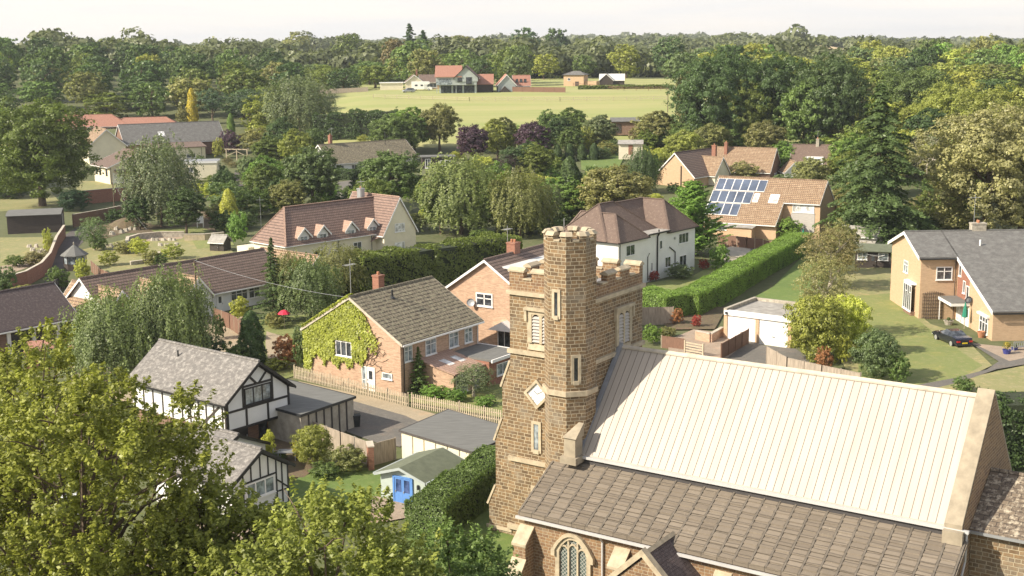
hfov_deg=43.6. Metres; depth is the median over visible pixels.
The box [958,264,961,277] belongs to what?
window
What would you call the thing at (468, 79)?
window
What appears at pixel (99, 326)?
willow tree
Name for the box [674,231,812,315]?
hedge
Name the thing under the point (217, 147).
shrub
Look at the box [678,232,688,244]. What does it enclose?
window
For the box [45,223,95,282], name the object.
drive
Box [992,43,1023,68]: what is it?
broadleaf tree
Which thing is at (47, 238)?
shrub
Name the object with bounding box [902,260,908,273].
window
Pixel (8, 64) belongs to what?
broadleaf tree
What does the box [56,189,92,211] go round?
shrub
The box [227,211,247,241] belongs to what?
shrub
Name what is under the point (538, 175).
hedge
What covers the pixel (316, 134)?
broadleaf tree
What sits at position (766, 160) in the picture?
tan roofed house
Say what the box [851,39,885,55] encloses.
broadleaf tree
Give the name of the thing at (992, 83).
broadleaf tree
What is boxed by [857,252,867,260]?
window
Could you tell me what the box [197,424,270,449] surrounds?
outhouse
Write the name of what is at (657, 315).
panel fence
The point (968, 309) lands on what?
door
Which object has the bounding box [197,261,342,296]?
overhead wire
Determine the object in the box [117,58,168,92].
broadleaf tree
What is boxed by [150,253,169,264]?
shrub
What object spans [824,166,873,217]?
broadleaf tree
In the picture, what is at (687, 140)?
broadleaf tree
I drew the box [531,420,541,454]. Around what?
lancet window
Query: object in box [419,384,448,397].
shrub
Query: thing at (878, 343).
shrub
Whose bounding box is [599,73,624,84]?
dark barn
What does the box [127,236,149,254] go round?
shrub
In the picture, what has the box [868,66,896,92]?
broadleaf tree
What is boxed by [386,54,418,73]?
broadleaf tree
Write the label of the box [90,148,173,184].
cream hall
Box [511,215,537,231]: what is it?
shrub
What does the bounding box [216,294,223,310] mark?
door
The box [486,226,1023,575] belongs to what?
church
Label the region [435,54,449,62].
broadleaf tree
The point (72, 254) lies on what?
gazebo
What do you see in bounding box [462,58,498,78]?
broadleaf tree
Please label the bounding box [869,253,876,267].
door
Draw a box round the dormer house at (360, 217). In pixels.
[237,181,418,260]
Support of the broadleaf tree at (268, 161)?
on the ground at (612, 103)
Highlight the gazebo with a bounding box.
[60,242,88,270]
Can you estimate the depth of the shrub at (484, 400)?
107.64 m
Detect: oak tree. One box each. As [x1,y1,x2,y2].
[0,317,144,572]
[0,359,257,575]
[117,460,316,575]
[224,474,447,575]
[409,514,522,575]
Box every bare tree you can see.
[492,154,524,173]
[907,133,942,172]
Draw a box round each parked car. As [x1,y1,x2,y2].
[402,88,414,92]
[932,328,972,345]
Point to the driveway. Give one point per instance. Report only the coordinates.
(755, 352)
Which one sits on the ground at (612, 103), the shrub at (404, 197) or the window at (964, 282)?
the shrub at (404, 197)
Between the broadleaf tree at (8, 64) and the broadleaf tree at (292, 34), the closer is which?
the broadleaf tree at (8, 64)
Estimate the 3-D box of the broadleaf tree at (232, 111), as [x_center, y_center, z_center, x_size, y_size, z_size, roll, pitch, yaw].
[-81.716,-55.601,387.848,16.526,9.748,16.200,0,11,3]
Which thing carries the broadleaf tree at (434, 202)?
on the ground at (612, 103)
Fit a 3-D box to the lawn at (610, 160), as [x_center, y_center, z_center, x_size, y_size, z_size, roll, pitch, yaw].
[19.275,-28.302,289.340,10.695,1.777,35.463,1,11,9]
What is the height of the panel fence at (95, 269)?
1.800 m
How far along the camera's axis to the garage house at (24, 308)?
131.17 m
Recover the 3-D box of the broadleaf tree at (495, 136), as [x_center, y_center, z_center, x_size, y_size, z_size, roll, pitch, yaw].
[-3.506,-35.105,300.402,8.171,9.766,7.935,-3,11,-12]
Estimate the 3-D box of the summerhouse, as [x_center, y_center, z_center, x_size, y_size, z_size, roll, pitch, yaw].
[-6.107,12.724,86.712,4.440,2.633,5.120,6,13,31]
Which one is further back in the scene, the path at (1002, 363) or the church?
the path at (1002, 363)
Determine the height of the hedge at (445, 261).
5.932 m
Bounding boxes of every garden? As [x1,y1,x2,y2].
[259,314,312,377]
[409,384,501,416]
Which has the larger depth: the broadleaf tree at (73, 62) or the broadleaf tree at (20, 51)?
the broadleaf tree at (20, 51)
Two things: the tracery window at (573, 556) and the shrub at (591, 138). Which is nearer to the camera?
the tracery window at (573, 556)
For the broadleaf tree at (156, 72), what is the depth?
447.59 m
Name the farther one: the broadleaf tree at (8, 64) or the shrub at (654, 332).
the broadleaf tree at (8, 64)
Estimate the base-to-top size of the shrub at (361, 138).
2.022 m
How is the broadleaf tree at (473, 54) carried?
on the ground at (612, 103)
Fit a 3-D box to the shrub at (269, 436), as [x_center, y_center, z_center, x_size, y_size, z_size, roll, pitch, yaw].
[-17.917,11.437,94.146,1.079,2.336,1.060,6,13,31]
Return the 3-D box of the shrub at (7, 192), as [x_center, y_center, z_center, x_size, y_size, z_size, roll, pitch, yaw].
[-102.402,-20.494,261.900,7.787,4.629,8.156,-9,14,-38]
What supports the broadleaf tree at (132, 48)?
on the ground at (612, 103)
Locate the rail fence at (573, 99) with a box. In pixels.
[373,95,666,100]
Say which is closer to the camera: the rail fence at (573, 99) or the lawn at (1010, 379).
the lawn at (1010, 379)
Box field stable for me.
[610,117,639,134]
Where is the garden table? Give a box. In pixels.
[277,449,295,460]
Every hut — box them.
[207,234,232,250]
[853,243,891,267]
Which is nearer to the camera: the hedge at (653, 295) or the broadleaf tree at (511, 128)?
the hedge at (653, 295)
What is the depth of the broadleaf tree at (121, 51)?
530.62 m
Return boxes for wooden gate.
[684,340,703,354]
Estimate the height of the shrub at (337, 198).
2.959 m
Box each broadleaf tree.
[0,37,19,70]
[0,52,18,84]
[0,55,15,89]
[0,65,19,92]
[0,83,19,103]
[0,87,20,109]
[0,95,17,109]
[0,96,104,205]
[1,37,24,67]
[17,81,64,105]
[18,53,48,73]
[18,57,67,101]
[25,37,55,57]
[32,68,69,87]
[36,47,70,79]
[38,45,70,76]
[61,71,108,111]
[65,44,105,71]
[68,51,100,71]
[68,63,112,101]
[75,216,112,249]
[76,62,114,89]
[77,41,109,60]
[79,55,118,81]
[81,92,132,117]
[111,42,137,74]
[112,77,165,109]
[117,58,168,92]
[119,194,153,229]
[123,44,151,66]
[126,44,169,69]
[127,80,175,116]
[130,53,161,82]
[138,62,169,83]
[161,46,183,80]
[162,186,207,233]
[163,46,200,77]
[164,78,221,109]
[168,67,212,89]
[168,81,210,106]
[172,53,217,80]
[173,58,199,76]
[208,54,221,77]
[212,56,254,69]
[215,47,251,88]
[216,88,253,117]
[217,61,247,80]
[217,68,262,96]
[220,68,271,96]
[235,155,261,188]
[239,85,277,122]
[239,92,288,131]
[241,154,285,184]
[245,162,283,206]
[247,52,280,73]
[250,135,287,162]
[251,174,269,205]
[252,48,288,74]
[257,58,299,77]
[259,61,291,86]
[261,116,298,145]
[268,179,307,210]
[269,62,305,89]
[274,130,297,157]
[275,80,316,114]
[277,128,318,160]
[279,31,314,52]
[280,145,343,200]
[300,64,334,75]
[303,64,340,84]
[306,128,326,147]
[311,68,345,87]
[325,67,363,88]
[330,34,364,52]
[347,177,392,197]
[348,59,373,71]
[348,161,377,189]
[349,62,386,84]
[354,61,390,77]
[356,65,395,87]
[358,149,424,198]
[365,113,412,140]
[380,38,405,64]
[385,50,411,77]
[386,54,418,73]
[386,106,436,149]
[391,39,434,79]
[394,113,427,147]
[407,48,444,76]
[418,102,461,151]
[418,174,466,233]
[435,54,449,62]
[441,51,480,68]
[445,48,479,71]
[449,363,500,396]
[451,35,474,43]
[455,124,488,155]
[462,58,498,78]
[476,190,513,228]
[479,160,515,203]
[480,53,498,73]
[481,118,514,157]
[487,55,505,80]
[488,117,520,154]
[490,45,531,82]
[498,146,530,174]
[502,45,534,76]
[510,27,540,47]
[513,120,552,148]
[515,140,535,149]
[517,142,555,173]
[527,123,554,149]
[531,54,559,78]
[534,177,556,201]
[534,183,564,223]
[537,109,556,129]
[543,176,592,214]
[544,28,570,48]
[546,114,572,144]
[554,126,585,150]
[555,192,585,216]
[556,107,589,132]
[570,54,597,73]
[574,164,654,210]
[580,114,619,143]
[580,165,611,203]
[606,43,640,77]
[630,110,681,147]
[634,129,658,149]
[650,36,685,77]
[652,124,669,148]
[659,129,707,159]
[662,52,700,81]
[663,49,760,129]
[665,120,702,144]
[674,65,700,123]
[691,47,715,62]
[693,122,733,149]
[698,50,726,62]
[711,45,751,76]
[715,43,737,52]
[715,74,779,146]
[726,116,749,146]
[738,49,812,140]
[740,42,768,62]
[741,119,788,152]
[756,44,780,55]
[758,54,789,62]
[770,75,842,143]
[772,140,796,166]
[786,56,813,73]
[788,49,874,143]
[789,252,857,319]
[791,156,834,181]
[792,225,868,288]
[795,172,816,178]
[818,134,866,147]
[822,217,860,271]
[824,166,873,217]
[825,112,897,142]
[825,152,850,176]
[828,132,870,159]
[829,149,864,184]
[832,182,872,223]
[835,80,875,101]
[836,118,908,157]
[842,46,875,69]
[846,58,877,77]
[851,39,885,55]
[855,95,906,129]
[857,145,906,179]
[862,73,886,91]
[865,56,888,78]
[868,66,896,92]
[870,45,902,59]
[872,55,919,77]
[880,46,909,61]
[880,65,962,118]
[891,60,921,76]
[893,128,932,176]
[898,102,923,128]
[900,106,952,173]
[901,47,934,67]
[904,100,1023,228]
[907,80,975,118]
[911,46,947,77]
[914,39,944,54]
[916,177,964,215]
[922,61,964,80]
[922,166,976,214]
[922,204,970,229]
[929,42,960,64]
[937,47,975,69]
[942,70,984,103]
[950,81,1023,139]
[954,47,1009,76]
[955,63,991,83]
[958,43,984,63]
[964,78,1014,91]
[966,33,1001,64]
[974,63,1011,80]
[976,79,1012,105]
[987,66,1023,88]
[989,164,1023,228]
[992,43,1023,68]
[1002,51,1023,79]
[1003,42,1023,62]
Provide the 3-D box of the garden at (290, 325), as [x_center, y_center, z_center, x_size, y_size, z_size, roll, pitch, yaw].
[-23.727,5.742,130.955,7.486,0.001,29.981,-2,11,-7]
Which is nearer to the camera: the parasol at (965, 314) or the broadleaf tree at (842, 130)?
the parasol at (965, 314)
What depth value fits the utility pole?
130.89 m
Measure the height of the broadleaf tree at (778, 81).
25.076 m
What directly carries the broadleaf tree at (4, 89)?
on the ground at (612, 103)
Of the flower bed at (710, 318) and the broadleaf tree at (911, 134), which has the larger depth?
the broadleaf tree at (911, 134)
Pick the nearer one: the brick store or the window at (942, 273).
the brick store
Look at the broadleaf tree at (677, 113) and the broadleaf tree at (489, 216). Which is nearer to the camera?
the broadleaf tree at (489, 216)
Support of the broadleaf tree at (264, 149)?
on the ground at (612, 103)
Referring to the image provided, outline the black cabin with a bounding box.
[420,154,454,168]
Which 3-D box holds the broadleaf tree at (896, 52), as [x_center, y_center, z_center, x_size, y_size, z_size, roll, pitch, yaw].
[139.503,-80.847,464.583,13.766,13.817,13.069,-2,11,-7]
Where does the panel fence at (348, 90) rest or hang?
on the ground at (612, 103)
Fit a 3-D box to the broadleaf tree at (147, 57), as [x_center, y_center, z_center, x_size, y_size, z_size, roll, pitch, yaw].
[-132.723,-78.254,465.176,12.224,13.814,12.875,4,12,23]
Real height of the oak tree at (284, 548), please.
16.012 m
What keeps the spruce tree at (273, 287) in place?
on the garden at (290, 325)
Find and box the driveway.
[727,341,820,364]
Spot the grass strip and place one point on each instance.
(781, 289)
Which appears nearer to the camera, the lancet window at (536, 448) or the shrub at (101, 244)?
the lancet window at (536, 448)
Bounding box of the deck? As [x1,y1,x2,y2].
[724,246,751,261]
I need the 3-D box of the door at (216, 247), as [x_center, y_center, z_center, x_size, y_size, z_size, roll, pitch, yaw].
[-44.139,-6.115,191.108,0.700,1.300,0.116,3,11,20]
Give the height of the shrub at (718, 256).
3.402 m
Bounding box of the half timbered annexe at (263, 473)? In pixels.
[150,427,295,514]
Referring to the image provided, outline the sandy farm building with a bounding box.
[563,71,598,85]
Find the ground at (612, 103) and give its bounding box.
[0,45,1023,575]
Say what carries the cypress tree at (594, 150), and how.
on the lawn at (610, 160)
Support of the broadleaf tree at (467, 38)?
on the ground at (612, 103)
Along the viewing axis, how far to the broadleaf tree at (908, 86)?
324.24 m
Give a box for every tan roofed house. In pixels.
[655,144,730,186]
[717,141,796,177]
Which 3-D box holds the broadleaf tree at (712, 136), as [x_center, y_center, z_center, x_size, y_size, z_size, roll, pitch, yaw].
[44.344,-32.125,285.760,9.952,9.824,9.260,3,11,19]
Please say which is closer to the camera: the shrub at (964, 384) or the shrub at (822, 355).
the shrub at (964, 384)
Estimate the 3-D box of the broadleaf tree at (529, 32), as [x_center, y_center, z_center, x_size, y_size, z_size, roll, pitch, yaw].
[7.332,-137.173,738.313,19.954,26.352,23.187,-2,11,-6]
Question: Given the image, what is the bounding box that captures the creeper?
[301,293,391,376]
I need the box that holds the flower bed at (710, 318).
[664,307,723,328]
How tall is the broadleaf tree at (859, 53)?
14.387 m
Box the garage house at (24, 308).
[0,281,78,353]
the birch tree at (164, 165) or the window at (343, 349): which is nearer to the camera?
the window at (343, 349)
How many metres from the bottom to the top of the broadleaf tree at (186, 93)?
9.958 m
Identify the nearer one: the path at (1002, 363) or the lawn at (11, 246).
the path at (1002, 363)
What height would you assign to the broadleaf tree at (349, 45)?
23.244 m
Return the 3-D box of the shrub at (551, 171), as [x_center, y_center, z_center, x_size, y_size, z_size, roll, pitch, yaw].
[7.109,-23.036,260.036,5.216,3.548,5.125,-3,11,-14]
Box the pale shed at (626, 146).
[618,140,642,158]
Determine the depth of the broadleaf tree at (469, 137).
292.18 m
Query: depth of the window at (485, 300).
126.75 m
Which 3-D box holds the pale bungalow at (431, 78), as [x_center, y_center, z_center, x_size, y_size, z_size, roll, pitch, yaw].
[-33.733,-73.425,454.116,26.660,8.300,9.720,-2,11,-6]
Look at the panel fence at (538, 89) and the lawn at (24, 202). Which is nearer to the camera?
the lawn at (24, 202)
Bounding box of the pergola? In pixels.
[225,148,249,159]
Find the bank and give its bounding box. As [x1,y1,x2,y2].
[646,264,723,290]
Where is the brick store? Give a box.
[23,340,74,369]
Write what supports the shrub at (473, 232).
on the ground at (612, 103)
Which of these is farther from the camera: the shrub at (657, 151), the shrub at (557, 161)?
the shrub at (657, 151)
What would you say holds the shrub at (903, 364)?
on the lawn at (930, 357)
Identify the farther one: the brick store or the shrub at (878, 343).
the brick store
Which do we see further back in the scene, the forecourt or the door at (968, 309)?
the door at (968, 309)
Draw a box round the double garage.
[724,297,799,347]
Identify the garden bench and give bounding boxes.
[1011,341,1023,350]
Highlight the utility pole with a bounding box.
[189,260,200,297]
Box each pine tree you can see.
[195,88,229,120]
[225,88,263,128]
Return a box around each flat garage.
[268,379,355,442]
[398,409,497,459]
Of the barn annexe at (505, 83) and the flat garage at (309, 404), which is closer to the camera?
the flat garage at (309, 404)
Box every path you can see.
[126,236,182,241]
[266,331,289,365]
[919,343,1023,386]
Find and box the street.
[322,180,352,198]
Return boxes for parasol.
[278,310,289,327]
[962,302,967,327]
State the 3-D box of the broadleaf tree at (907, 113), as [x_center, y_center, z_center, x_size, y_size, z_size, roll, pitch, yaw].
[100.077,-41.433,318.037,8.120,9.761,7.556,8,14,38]
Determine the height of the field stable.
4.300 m
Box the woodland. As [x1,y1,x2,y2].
[15,23,1023,78]
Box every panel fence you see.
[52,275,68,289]
[90,260,108,274]
[213,308,240,333]
[312,421,366,463]
[319,87,367,93]
[374,437,395,464]
[512,87,565,91]
[642,306,673,324]
[661,335,685,348]
[717,235,770,248]
[720,328,748,357]
[766,346,860,376]
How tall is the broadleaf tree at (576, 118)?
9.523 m
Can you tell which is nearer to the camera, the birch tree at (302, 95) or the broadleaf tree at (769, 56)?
the birch tree at (302, 95)
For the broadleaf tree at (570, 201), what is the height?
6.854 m
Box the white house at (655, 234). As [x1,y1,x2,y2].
[563,197,698,282]
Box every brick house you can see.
[300,259,509,396]
[446,226,543,346]
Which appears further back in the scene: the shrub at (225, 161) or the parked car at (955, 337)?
the shrub at (225, 161)
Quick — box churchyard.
[397,508,513,575]
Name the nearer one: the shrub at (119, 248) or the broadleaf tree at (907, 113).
the shrub at (119, 248)
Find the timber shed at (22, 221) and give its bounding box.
[5,208,64,233]
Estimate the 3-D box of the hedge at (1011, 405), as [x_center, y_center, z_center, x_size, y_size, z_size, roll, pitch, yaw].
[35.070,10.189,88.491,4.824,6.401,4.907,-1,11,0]
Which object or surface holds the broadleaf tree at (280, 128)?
on the ground at (612, 103)
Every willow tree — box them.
[52,279,172,385]
[103,258,221,367]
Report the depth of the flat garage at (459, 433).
92.81 m
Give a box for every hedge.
[312,107,397,140]
[323,168,357,180]
[342,78,407,83]
[342,231,522,295]
[400,444,495,541]
[511,172,557,180]
[578,84,672,88]
[642,284,690,315]
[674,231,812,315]
[976,386,1023,472]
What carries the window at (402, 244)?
in the dormer house at (360, 217)
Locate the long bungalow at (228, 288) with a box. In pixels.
[63,247,337,328]
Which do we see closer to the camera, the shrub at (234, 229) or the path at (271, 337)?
the path at (271, 337)
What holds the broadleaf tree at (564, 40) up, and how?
on the ground at (612, 103)
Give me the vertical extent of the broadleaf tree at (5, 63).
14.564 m
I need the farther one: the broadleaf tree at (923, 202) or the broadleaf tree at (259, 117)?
the broadleaf tree at (259, 117)
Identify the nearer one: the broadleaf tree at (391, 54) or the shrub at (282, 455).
the shrub at (282, 455)
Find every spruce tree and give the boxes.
[250,237,294,324]
[406,347,428,395]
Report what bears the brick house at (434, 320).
on the ground at (612, 103)
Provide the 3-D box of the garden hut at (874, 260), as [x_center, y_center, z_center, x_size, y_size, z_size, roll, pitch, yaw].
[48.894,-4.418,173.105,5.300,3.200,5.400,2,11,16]
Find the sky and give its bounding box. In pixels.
[0,0,1023,43]
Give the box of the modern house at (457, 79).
[435,65,493,92]
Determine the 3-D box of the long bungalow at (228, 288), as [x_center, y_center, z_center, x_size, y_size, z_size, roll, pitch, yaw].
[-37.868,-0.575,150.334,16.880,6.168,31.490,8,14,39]
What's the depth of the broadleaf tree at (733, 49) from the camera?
425.69 m
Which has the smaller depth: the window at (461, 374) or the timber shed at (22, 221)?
the window at (461, 374)
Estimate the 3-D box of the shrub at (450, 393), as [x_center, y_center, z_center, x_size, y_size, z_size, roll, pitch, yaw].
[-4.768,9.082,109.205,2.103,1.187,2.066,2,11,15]
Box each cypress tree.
[186,88,198,121]
[218,188,238,228]
[226,113,235,135]
[236,310,267,363]
[553,144,562,161]
[554,156,580,225]
[564,143,574,159]
[576,144,587,160]
[588,143,599,159]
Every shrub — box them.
[0,180,28,198]
[0,266,17,289]
[1,254,26,265]
[21,250,47,264]
[40,341,79,372]
[42,227,52,250]
[44,267,69,287]
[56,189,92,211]
[73,258,90,277]
[89,236,107,249]
[97,250,119,265]
[104,209,121,221]
[112,240,133,253]
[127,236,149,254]
[142,250,160,264]
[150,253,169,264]
[160,243,184,257]
[175,106,190,121]
[199,182,210,196]
[201,334,226,350]
[202,175,213,184]
[203,200,241,219]
[206,180,249,209]
[207,170,238,194]
[208,210,231,231]
[212,137,224,156]
[212,314,225,337]
[217,129,241,151]
[218,163,224,173]
[222,157,232,163]
[222,340,249,356]
[225,221,241,233]
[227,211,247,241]
[228,161,237,166]
[228,296,250,318]
[235,185,270,213]
[237,127,271,148]
[237,209,258,225]
[260,176,293,211]
[261,429,275,452]
[264,311,283,327]
[265,356,290,369]
[268,200,295,213]
[270,333,298,363]
[273,450,287,458]
[290,423,333,466]
[292,325,303,364]
[292,440,304,458]
[305,196,326,203]
[308,460,340,480]
[318,190,340,201]
[329,443,367,471]
[330,194,346,200]
[339,186,350,197]
[357,134,368,141]
[403,186,418,198]
[408,211,427,227]
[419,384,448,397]
[444,387,466,401]
[450,215,483,229]
[452,151,464,158]
[467,155,493,164]
[467,229,494,237]
[474,394,497,405]
[494,227,513,233]
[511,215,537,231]
[527,214,563,231]
[537,166,558,177]
[549,156,562,171]
[579,125,596,149]
[582,135,592,149]
[596,147,610,157]
[597,140,618,154]
[605,139,618,149]
[628,128,636,139]
[642,323,661,343]
[643,147,659,156]
[648,271,659,280]
[649,193,663,198]
[653,147,671,160]
[659,326,676,336]
[664,263,694,278]
[666,182,680,192]
[669,308,683,322]
[690,315,700,325]
[698,259,709,268]
[709,244,730,267]
[719,126,745,146]
[729,160,758,176]
[772,173,794,178]
[776,217,802,234]
[782,293,852,363]
[814,346,833,366]
[827,293,873,357]
[835,328,852,362]
[848,325,901,379]
[887,351,912,382]
[902,203,920,217]
[903,197,923,208]
[905,214,945,229]
[936,214,989,229]
[950,375,975,391]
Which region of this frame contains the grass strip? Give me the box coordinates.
[755,254,825,301]
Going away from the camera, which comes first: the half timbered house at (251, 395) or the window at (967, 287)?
the half timbered house at (251, 395)
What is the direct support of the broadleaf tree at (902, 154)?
on the ground at (612, 103)
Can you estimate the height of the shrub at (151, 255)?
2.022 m
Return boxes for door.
[113,172,123,182]
[214,244,218,250]
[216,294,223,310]
[237,428,247,435]
[366,367,375,391]
[394,477,402,502]
[403,479,410,502]
[628,145,632,154]
[727,315,754,341]
[759,319,787,347]
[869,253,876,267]
[965,306,969,326]
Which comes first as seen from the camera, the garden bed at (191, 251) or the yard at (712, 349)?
the yard at (712, 349)
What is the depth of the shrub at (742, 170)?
260.39 m
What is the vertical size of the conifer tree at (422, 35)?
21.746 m
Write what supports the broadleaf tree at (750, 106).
on the ground at (612, 103)
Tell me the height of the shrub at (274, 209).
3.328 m
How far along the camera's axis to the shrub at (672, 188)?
246.67 m
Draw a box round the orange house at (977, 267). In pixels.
[888,194,1023,340]
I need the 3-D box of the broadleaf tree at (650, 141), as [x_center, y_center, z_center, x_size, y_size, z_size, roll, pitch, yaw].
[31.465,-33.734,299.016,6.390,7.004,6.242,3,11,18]
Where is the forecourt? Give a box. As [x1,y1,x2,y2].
[974,343,1023,360]
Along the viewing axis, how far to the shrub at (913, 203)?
221.13 m
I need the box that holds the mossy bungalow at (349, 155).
[315,131,419,169]
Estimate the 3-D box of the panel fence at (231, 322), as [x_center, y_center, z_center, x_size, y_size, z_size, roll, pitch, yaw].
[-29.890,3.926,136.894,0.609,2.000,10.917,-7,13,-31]
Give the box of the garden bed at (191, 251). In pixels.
[83,237,232,271]
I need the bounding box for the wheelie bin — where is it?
[353,412,360,426]
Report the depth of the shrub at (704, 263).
171.11 m
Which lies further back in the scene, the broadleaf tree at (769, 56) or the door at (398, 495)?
the broadleaf tree at (769, 56)
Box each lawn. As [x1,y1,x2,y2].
[0,192,62,210]
[0,237,51,265]
[97,212,215,237]
[150,226,213,233]
[192,240,233,248]
[282,466,380,512]
[581,153,622,170]
[836,267,991,374]
[855,293,981,384]
[937,366,1023,392]
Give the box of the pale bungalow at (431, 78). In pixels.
[379,69,438,89]
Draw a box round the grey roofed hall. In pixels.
[84,121,225,163]
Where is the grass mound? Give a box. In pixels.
[107,218,146,229]
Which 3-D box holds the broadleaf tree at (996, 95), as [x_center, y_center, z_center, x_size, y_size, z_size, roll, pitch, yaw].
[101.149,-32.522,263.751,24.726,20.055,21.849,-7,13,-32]
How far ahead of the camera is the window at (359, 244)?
183.21 m
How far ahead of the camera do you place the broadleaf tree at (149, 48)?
489.83 m
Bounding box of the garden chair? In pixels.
[197,216,203,227]
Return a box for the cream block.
[184,159,219,183]
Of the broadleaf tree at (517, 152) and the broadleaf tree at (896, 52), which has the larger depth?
the broadleaf tree at (896, 52)
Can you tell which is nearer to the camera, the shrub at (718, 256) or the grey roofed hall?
the shrub at (718, 256)
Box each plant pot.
[943,317,953,325]
[977,330,984,337]
[1002,341,1011,353]
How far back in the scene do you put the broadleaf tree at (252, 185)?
232.87 m
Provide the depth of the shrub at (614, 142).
304.98 m
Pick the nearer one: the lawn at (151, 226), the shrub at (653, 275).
the shrub at (653, 275)
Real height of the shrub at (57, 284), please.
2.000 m
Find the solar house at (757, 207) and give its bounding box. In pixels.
[705,175,838,239]
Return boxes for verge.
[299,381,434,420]
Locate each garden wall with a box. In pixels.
[1,225,65,289]
[72,205,127,226]
[77,186,153,203]
[124,231,184,252]
[130,251,160,264]
[184,232,223,240]
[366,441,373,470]
[695,327,723,342]
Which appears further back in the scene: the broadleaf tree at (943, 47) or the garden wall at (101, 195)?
the broadleaf tree at (943, 47)
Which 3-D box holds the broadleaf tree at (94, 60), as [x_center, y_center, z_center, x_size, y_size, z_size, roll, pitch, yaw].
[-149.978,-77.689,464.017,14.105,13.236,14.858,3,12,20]
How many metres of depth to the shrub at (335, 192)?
235.88 m
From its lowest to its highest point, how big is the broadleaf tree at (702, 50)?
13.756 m
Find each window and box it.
[231,289,247,301]
[244,382,272,407]
[245,474,276,502]
[248,287,260,298]
[258,422,266,437]
[335,340,351,358]
[353,241,361,249]
[381,372,392,380]
[395,223,405,232]
[395,241,404,247]
[404,345,413,363]
[425,159,429,168]
[425,338,436,356]
[428,83,435,87]
[440,79,449,81]
[449,331,458,348]
[456,374,467,393]
[464,327,473,344]
[466,77,471,83]
[475,292,492,307]
[496,360,507,376]
[497,331,509,346]
[524,306,543,351]
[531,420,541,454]
[551,289,560,319]
[551,532,594,575]
[571,355,580,385]
[614,302,635,350]
[626,244,635,256]
[665,256,670,267]
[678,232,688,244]
[679,254,686,265]
[792,204,814,213]
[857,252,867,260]
[878,253,887,260]
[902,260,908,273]
[902,282,911,311]
[935,267,952,280]
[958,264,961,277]
[962,280,965,294]
[966,285,969,296]
[978,315,988,335]
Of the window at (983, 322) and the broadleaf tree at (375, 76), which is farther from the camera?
the broadleaf tree at (375, 76)
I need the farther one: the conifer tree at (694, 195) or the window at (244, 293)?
the conifer tree at (694, 195)
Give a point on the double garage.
(762, 319)
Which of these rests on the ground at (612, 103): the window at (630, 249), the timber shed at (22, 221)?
the timber shed at (22, 221)
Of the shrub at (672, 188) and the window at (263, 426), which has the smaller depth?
the window at (263, 426)
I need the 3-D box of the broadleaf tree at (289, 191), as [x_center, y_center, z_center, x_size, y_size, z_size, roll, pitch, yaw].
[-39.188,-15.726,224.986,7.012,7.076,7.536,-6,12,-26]
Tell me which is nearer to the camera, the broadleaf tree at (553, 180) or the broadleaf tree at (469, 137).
the broadleaf tree at (553, 180)
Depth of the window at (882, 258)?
170.73 m
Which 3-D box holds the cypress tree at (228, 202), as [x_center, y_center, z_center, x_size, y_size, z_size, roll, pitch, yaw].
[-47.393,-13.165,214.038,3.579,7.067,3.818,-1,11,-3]
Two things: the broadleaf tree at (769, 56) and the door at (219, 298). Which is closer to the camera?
the door at (219, 298)
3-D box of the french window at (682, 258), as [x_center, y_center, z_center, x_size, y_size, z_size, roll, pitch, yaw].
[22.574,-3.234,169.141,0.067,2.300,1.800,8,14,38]
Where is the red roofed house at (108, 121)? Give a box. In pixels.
[51,112,176,129]
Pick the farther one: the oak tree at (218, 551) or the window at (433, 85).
the window at (433, 85)
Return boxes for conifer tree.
[393,23,416,77]
[417,30,428,48]
[668,180,735,254]
[861,178,910,233]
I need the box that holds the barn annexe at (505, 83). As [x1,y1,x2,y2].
[495,74,530,91]
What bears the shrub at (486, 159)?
on the ground at (612, 103)
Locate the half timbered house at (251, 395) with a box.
[128,338,296,439]
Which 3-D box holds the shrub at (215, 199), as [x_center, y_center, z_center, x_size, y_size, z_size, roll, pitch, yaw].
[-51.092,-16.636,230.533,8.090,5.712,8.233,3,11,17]
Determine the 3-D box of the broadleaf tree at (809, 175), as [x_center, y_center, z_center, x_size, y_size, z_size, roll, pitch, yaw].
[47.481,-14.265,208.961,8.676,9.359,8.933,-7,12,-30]
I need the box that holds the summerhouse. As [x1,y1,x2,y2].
[373,447,463,502]
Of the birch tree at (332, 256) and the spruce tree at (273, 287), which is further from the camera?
the birch tree at (332, 256)
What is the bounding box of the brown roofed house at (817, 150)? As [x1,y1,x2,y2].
[790,137,836,179]
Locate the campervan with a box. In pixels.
[411,81,431,90]
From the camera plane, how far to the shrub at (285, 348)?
121.29 m
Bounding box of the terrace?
[0,259,35,273]
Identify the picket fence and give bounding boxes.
[293,364,408,406]
[411,392,502,422]
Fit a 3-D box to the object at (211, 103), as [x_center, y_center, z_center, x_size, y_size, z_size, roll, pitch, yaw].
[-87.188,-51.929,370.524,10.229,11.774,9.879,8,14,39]
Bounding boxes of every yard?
[76,181,116,190]
[668,329,734,358]
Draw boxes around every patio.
[71,365,132,402]
[204,317,253,351]
[268,439,317,476]
[371,496,409,522]
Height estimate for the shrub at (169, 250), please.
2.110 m
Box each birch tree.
[112,129,204,226]
[252,70,340,132]
[267,247,311,303]
[273,252,346,321]
[310,241,381,296]
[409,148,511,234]
[481,161,558,236]
[622,143,666,191]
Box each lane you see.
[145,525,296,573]
[346,401,417,446]
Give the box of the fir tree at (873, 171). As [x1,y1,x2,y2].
[812,83,941,256]
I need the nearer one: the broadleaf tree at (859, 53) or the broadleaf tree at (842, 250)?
the broadleaf tree at (842, 250)
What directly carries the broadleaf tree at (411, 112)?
on the ground at (612, 103)

